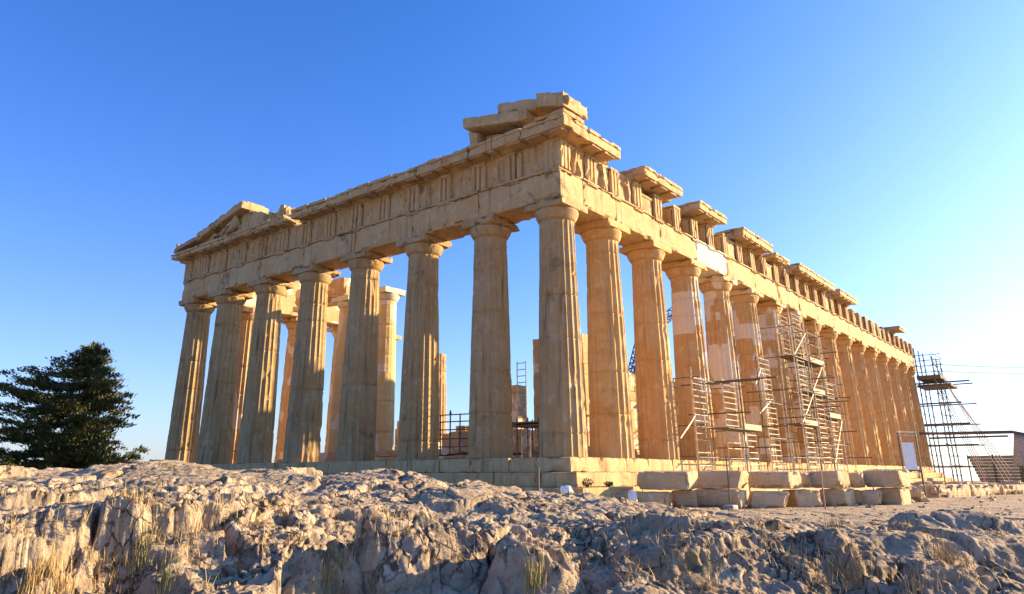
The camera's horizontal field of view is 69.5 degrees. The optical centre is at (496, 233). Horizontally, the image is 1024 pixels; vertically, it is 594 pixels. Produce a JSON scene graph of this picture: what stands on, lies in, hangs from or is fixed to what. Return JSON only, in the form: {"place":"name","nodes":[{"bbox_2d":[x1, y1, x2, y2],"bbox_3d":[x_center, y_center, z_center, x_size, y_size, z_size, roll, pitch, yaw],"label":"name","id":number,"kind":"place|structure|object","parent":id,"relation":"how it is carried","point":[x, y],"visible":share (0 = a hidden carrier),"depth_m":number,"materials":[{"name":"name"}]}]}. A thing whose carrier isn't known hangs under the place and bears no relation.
{"place":"outdoors","nodes":[
{"label":"outdoors","id":0,"kind":"place"},
{"bbox_2d":[0,459,1023,593],"bbox_3d":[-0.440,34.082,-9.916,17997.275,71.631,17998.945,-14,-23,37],"label":"ground","id":1,"kind":"structure","parent":0,"point":[569,520],"depth_m":7.87,"materials":[{"name":"beige stone"}]},
{"bbox_2d":[15,556,50,593],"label":"grass tuft","id":2,"kind":"object","parent":1,"relation":"on","point":[30,583],"visible":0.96,"depth_m":6.14,"materials":[{"name":"beige plant"}]},
{"bbox_2d":[8,536,101,593],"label":"grass tuft","id":3,"kind":"object","parent":1,"relation":"on","point":[52,569],"visible":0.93,"depth_m":6.32,"materials":[{"name":"beige plant"}]},
{"bbox_2d":[0,340,150,469],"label":"conifer tree","id":4,"kind":"object","parent":1,"relation":"on","point":[79,441],"visible":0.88,"depth_m":50.56,"materials":[{"name":"green plant"}]},
{"bbox_2d":[86,485,149,593],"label":"grass tuft","id":5,"kind":"object","parent":1,"relation":"on","point":[120,562],"visible":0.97,"depth_m":7.31,"materials":[{"name":"beige plant"}]},
{"bbox_2d":[117,464,160,581],"bbox_3d":[-3.617,2.955,7.566,0.341,1.143,0.400,-14,-23,37],"label":"grass tuft","id":6,"kind":"object","parent":1,"relation":"on","point":[144,546],"visible":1,"depth_m":7.48,"materials":[{"name":"beige plant"}]},
{"bbox_2d":[156,546,179,593],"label":"grass tuft","id":7,"kind":"object","parent":1,"relation":"on","point":[165,576],"visible":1,"depth_m":6.54,"materials":[{"name":"plant"}]},
{"bbox_2d":[182,492,230,525],"bbox_3d":[-3.210,3.174,8.120,0.458,0.648,0.594,-14,-23,37],"label":"grass tuft","id":8,"kind":"object","parent":1,"relation":"on","point":[203,502],"visible":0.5,"depth_m":8.18,"materials":[{"name":"beige plant"}]},
{"bbox_2d":[313,537,354,593],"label":"grass tuft","id":9,"kind":"object","parent":1,"relation":"on","point":[333,580],"visible":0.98,"depth_m":7.17,"materials":[{"name":"plant"}]},
{"bbox_2d":[0,481,1021,593],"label":"weeds","id":10,"kind":"object","parent":1,"relation":"on","point":[392,518],"visible":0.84,"depth_m":7.46,"materials":[{"name":"yellow plant"}]},
{"bbox_2d":[516,545,549,593],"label":"grass tuft","id":11,"kind":"object","parent":1,"relation":"on","point":[538,581],"visible":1,"depth_m":6.84,"materials":[{"name":"plant"}]},
{"bbox_2d":[537,467,539,491],"bbox_3d":[1.164,6.959,20.320,0.068,1.030,0.066,9,-20,-27],"label":"rope post","id":12,"kind":"object","parent":1,"relation":"on","point":[538,479],"visible":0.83,"depth_m":20.37,"materials":[{"name":"metal"}]},
{"bbox_2d":[165,91,952,504],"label":"ruined temple","id":13,"kind":"structure","parent":1,"relation":"on","point":[255,275],"depth_m":38.32,"materials":[{"name":"stone"}]},
{"bbox_2d":[439,410,469,454],"bbox_3d":[-1.672,10.282,38.248,2.230,2.210,1.580,-14,-23,37],"label":"scaffold railing","id":14,"kind":"object","parent":13,"relation":"on","point":[450,429],"visible":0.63,"depth_m":37.83,"materials":[{"name":"metal"}]},
{"bbox_2d":[582,478,593,487],"bbox_3d":[3.218,8.817,26.102,0.457,0.370,0.492,-14,-23,37],"label":"shrub","id":15,"kind":"object","parent":13,"relation":"on","point":[585,483],"visible":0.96,"depth_m":26.05,"materials":[{"name":"green plant"}]},
{"bbox_2d":[603,481,612,486],"bbox_3d":[4.110,9.156,27.002,0.376,0.279,0.399,-14,-23,37],"label":"shrub","id":16,"kind":"object","parent":13,"relation":"on","point":[608,484],"visible":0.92,"depth_m":26.94,"materials":[{"name":"green plant"}]},
{"bbox_2d":[628,307,671,373],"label":"derrick crane","id":17,"kind":"object","parent":13,"relation":"on","point":[633,351],"visible":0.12,"depth_m":57.49,"materials":[{"name":"metal"}]},
{"bbox_2d":[673,336,788,491],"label":"scaffold tower","id":18,"kind":"structure","parent":13,"relation":"on","point":[745,428],"depth_m":36.92,"materials":[{"name":"metal"}]},
{"bbox_2d":[760,307,872,471],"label":"scaffold tower","id":19,"kind":"structure","parent":13,"relation":"on","point":[811,363],"depth_m":47.89,"materials":[{"name":"metal"}]},
{"bbox_2d":[560,486,572,491],"bbox_3d":[1.948,7.395,20.964,0.493,0.474,0.360,0,-18,0],"label":"white fragment","id":20,"kind":"object","parent":1,"relation":"on","point":[565,488],"visible":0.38,"depth_m":20.88,"materials":[{"name":"stone"}]},
{"bbox_2d":[628,490,637,501],"bbox_3d":[4.652,9.112,25.221,0.359,0.706,0.276,0,-18,0],"label":"white fragment","id":21,"kind":"object","parent":1,"relation":"on","point":[632,495],"visible":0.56,"depth_m":25.17,"materials":[{"name":"stone"}]},
{"bbox_2d":[616,491,671,506],"bbox_3d":[4.782,9.641,26.870,3.039,0.564,0.977,-8,-20,23],"label":"marble block","id":22,"kind":"object","parent":1,"relation":"on","point":[664,498],"depth_m":26.20,"materials":[{"name":"stone"}]},
{"bbox_2d":[671,490,697,507],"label":"marble block","id":23,"kind":"object","parent":1,"relation":"on","point":[686,498],"depth_m":26.68,"materials":[{"name":"stone"}]},
{"bbox_2d":[637,470,698,489],"bbox_3d":[6.266,9.030,27.094,2.008,0.681,1.132,-13,-22,33],"label":"marble block","id":24,"kind":"object","parent":23,"relation":"on","point":[669,480],"depth_m":26.65,"materials":[{"name":"stone"}]},
{"bbox_2d":[696,489,747,508],"bbox_3d":[8.316,9.821,27.393,1.739,0.718,1.252,-10,-20,28],"label":"marble block","id":25,"kind":"object","parent":1,"relation":"on","point":[719,498],"depth_m":26.93,"materials":[{"name":"stone"}]},
{"bbox_2d":[697,470,748,488],"bbox_3d":[8.394,9.182,27.627,1.943,0.674,1.248,-12,-21,31],"label":"marble block","id":26,"kind":"object","parent":25,"relation":"on","point":[714,479],"depth_m":27.11,"materials":[{"name":"stone"}]},
{"bbox_2d":[723,457,737,509],"bbox_3d":[8.356,8.996,26.591,0.402,1.818,0.478,-14,-23,37],"label":"rope post","id":27,"kind":"object","parent":1,"relation":"on","point":[730,506],"visible":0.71,"depth_m":26.41,"materials":[{"name":"metal"}]},
{"bbox_2d":[747,491,789,507],"bbox_3d":[10.127,9.926,27.568,1.510,0.651,1.173,-4,-18,11],"label":"marble block","id":28,"kind":"object","parent":1,"relation":"on","point":[769,499],"depth_m":27.09,"materials":[{"name":"stone"}]},
{"bbox_2d":[761,527,783,544],"bbox_3d":[3.112,3.414,8.375,0.297,0.230,0.267,-14,-23,37],"label":"grass tuft","id":29,"kind":"object","parent":1,"relation":"on","point":[764,535],"visible":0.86,"depth_m":8.35,"materials":[{"name":"beige plant"}]},
{"bbox_2d":[782,489,821,506],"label":"marble block","id":30,"kind":"object","parent":1,"relation":"on","point":[801,497],"depth_m":27.66,"materials":[{"name":"stone"}]},
{"bbox_2d":[747,471,802,488],"bbox_3d":[10.689,9.427,28.323,1.244,0.656,1.676,17,-25,-42],"label":"marble block","id":31,"kind":"object","parent":30,"relation":"on","point":[775,479],"depth_m":27.89,"materials":[{"name":"stone"}]},
{"bbox_2d":[800,472,811,487],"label":"marble block","id":32,"kind":"object","parent":30,"relation":"on","point":[806,481],"depth_m":28.63,"materials":[{"name":"stone"}]},
{"bbox_2d":[819,471,825,509],"bbox_3d":[11.383,8.924,25.738,0.066,1.280,0.068,-5,-19,16],"label":"rope post","id":33,"kind":"object","parent":1,"relation":"on","point":[822,490],"visible":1,"depth_m":25.72,"materials":[{"name":"grey metal"}]},
{"bbox_2d":[630,496,1021,522],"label":"loose stones","id":34,"kind":"object","parent":1,"relation":"on","point":[922,506],"visible":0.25,"depth_m":24.65,"materials":[{"name":"beige stone"}]},
{"bbox_2d":[822,514,843,527],"bbox_3d":[5.035,4.282,11.018,0.375,0.210,0.605,-14,-23,37],"label":"grass tuft","id":35,"kind":"object","parent":1,"relation":"on","point":[831,521],"visible":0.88,"depth_m":11.01,"materials":[{"name":"beige plant"}]},
{"bbox_2d":[819,488,855,505],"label":"marble block","id":36,"kind":"object","parent":1,"relation":"on","point":[840,497],"depth_m":28.41,"materials":[{"name":"stone"}]},
{"bbox_2d":[806,470,850,488],"bbox_3d":[13.078,9.633,29.011,1.320,0.682,1.236,16,-24,-41],"label":"marble block","id":37,"kind":"object","parent":36,"relation":"on","point":[832,479],"depth_m":28.56,"materials":[{"name":"stone"}]},
{"bbox_2d":[828,540,878,593],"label":"grass tuft","id":38,"kind":"object","parent":1,"relation":"on","point":[847,574],"visible":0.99,"depth_m":7.43,"materials":[{"name":"plant"}]},
{"bbox_2d":[854,490,861,504],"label":"marble block","id":39,"kind":"object","parent":1,"relation":"on","point":[858,495],"depth_m":29.03,"materials":[{"name":"stone"}]},
{"bbox_2d":[847,472,864,487],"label":"marble block","id":40,"kind":"object","parent":39,"relation":"on","point":[856,479],"depth_m":29.14,"materials":[{"name":"stone"}]},
{"bbox_2d":[861,490,881,504],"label":"marble block","id":41,"kind":"object","parent":1,"relation":"on","point":[871,497],"depth_m":28.76,"materials":[{"name":"stone"}]},
{"bbox_2d":[876,488,911,504],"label":"marble block","id":42,"kind":"object","parent":1,"relation":"on","point":[897,496],"depth_m":29.15,"materials":[{"name":"stone"}]},
{"bbox_2d":[861,469,910,487],"bbox_3d":[15.655,9.831,29.726,1.268,0.705,1.533,17,-25,-42],"label":"marble block","id":43,"kind":"object","parent":42,"relation":"on","point":[895,478],"depth_m":29.28,"materials":[{"name":"stone"}]},
{"bbox_2d":[896,431,926,497],"bbox_3d":[19.099,10.648,33.980,1.120,3.008,0.094,5,-19,-14],"label":"information sign","id":44,"kind":"object","parent":1,"relation":"on","point":[909,456],"visible":0.84,"depth_m":34.11,"materials":[{"name":"metal"}]},
{"bbox_2d":[898,486,929,501],"bbox_3d":[17.889,11.232,31.790,1.101,0.729,0.828,-2,-18,6],"label":"marble rubble","id":45,"kind":"object","parent":1,"relation":"on","point":[917,494],"visible":0.58,"depth_m":31.51,"materials":[{"name":"stone"}]},
{"bbox_2d":[911,481,932,486],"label":"marble rubble","id":46,"kind":"object","parent":1,"relation":"on","point":[919,483],"visible":0.2,"depth_m":40.73,"materials":[{"name":"stone"}]},
{"bbox_2d":[914,513,952,564],"bbox_3d":[4.764,3.347,8.023,0.297,0.580,0.330,-14,-23,37],"label":"grass tuft","id":47,"kind":"object","parent":1,"relation":"on","point":[940,553],"visible":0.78,"depth_m":7.97,"materials":[{"name":"beige plant"}]},
{"bbox_2d":[928,487,942,494],"bbox_3d":[21.823,12.840,36.708,0.597,0.498,0.855,-14,-23,36],"label":"marble rubble","id":48,"kind":"object","parent":1,"relation":"on","point":[932,490],"visible":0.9,"depth_m":36.48,"materials":[{"name":"stone"}]},
{"bbox_2d":[939,449,945,484],"bbox_3d":[22.758,12.150,37.572,0.068,2.330,0.066,9,-20,-27],"label":"rope post","id":49,"kind":"object","parent":1,"relation":"on","point":[942,466],"visible":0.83,"depth_m":37.64,"materials":[{"name":"metal"}]},
{"bbox_2d":[916,484,970,497],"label":"sill block","id":50,"kind":"structure","parent":1,"relation":"on","point":[955,490],"depth_m":37.14,"materials":[{"name":"stone"}]},
{"bbox_2d":[913,348,1018,482],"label":"corner scaffold","id":51,"kind":"object","parent":1,"relation":"on","point":[931,381],"visible":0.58,"depth_m":80.24,"materials":[{"name":"metal"}]},
{"bbox_2d":[915,480,1023,484],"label":"rubble terrace","id":52,"kind":"structure","parent":1,"relation":"on","point":[1001,483],"depth_m":50.41,"materials":[{"name":"stone"}]},
{"bbox_2d":[919,430,1023,477],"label":"canvas shelter","id":53,"kind":"object","parent":1,"relation":"on","point":[1018,450],"visible":0.81,"depth_m":73.20,"materials":[{"name":"white fabric"}]},
{"bbox_2d":[967,484,1001,495],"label":"sill block","id":54,"kind":"structure","parent":1,"relation":"on","point":[984,489],"depth_m":39.17,"materials":[{"name":"stone"}]},
{"bbox_2d":[966,455,1023,482],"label":"site hoarding","id":55,"kind":"object","parent":1,"relation":"on","point":[994,473],"visible":0.74,"depth_m":83.13,"materials":[{"name":"metal"}]},
{"bbox_2d":[999,484,1023,494],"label":"sill block","id":56,"kind":"structure","parent":1,"relation":"on","point":[1006,489],"depth_m":41.10,"materials":[{"name":"stone"}]},
{"bbox_2d":[0,0,1023,480],"label":"sky","id":57,"kind":"structure","parent":0,"point":[877,146],"materials":[{"name":"blue"}]},
{"bbox_2d":[511,361,539,457],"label":"scaffold tower","id":58,"kind":"structure","parent":0,"point":[529,425],"depth_m":34.50,"materials":[{"name":"metal"}]},
{"bbox_2d":[743,356,806,470],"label":"scaffold tower","id":59,"kind":"structure","parent":0,"point":[777,418],"depth_m":43.03,"materials":[{"name":"metal"}]},
{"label":"cable mast","id":60,"kind":"object","parent":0,"visible":0},
{"bbox_2d":[936,364,1023,367],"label":"overhead cable","id":61,"kind":"object","parent":60,"relation":"attached to","point":[987,366],"visible":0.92,"depth_m":82.16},
{"bbox_2d":[940,371,1023,373],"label":"overhead cable","id":62,"kind":"object","parent":60,"relation":"attached to","point":[979,372],"visible":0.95,"depth_m":81.97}
]}

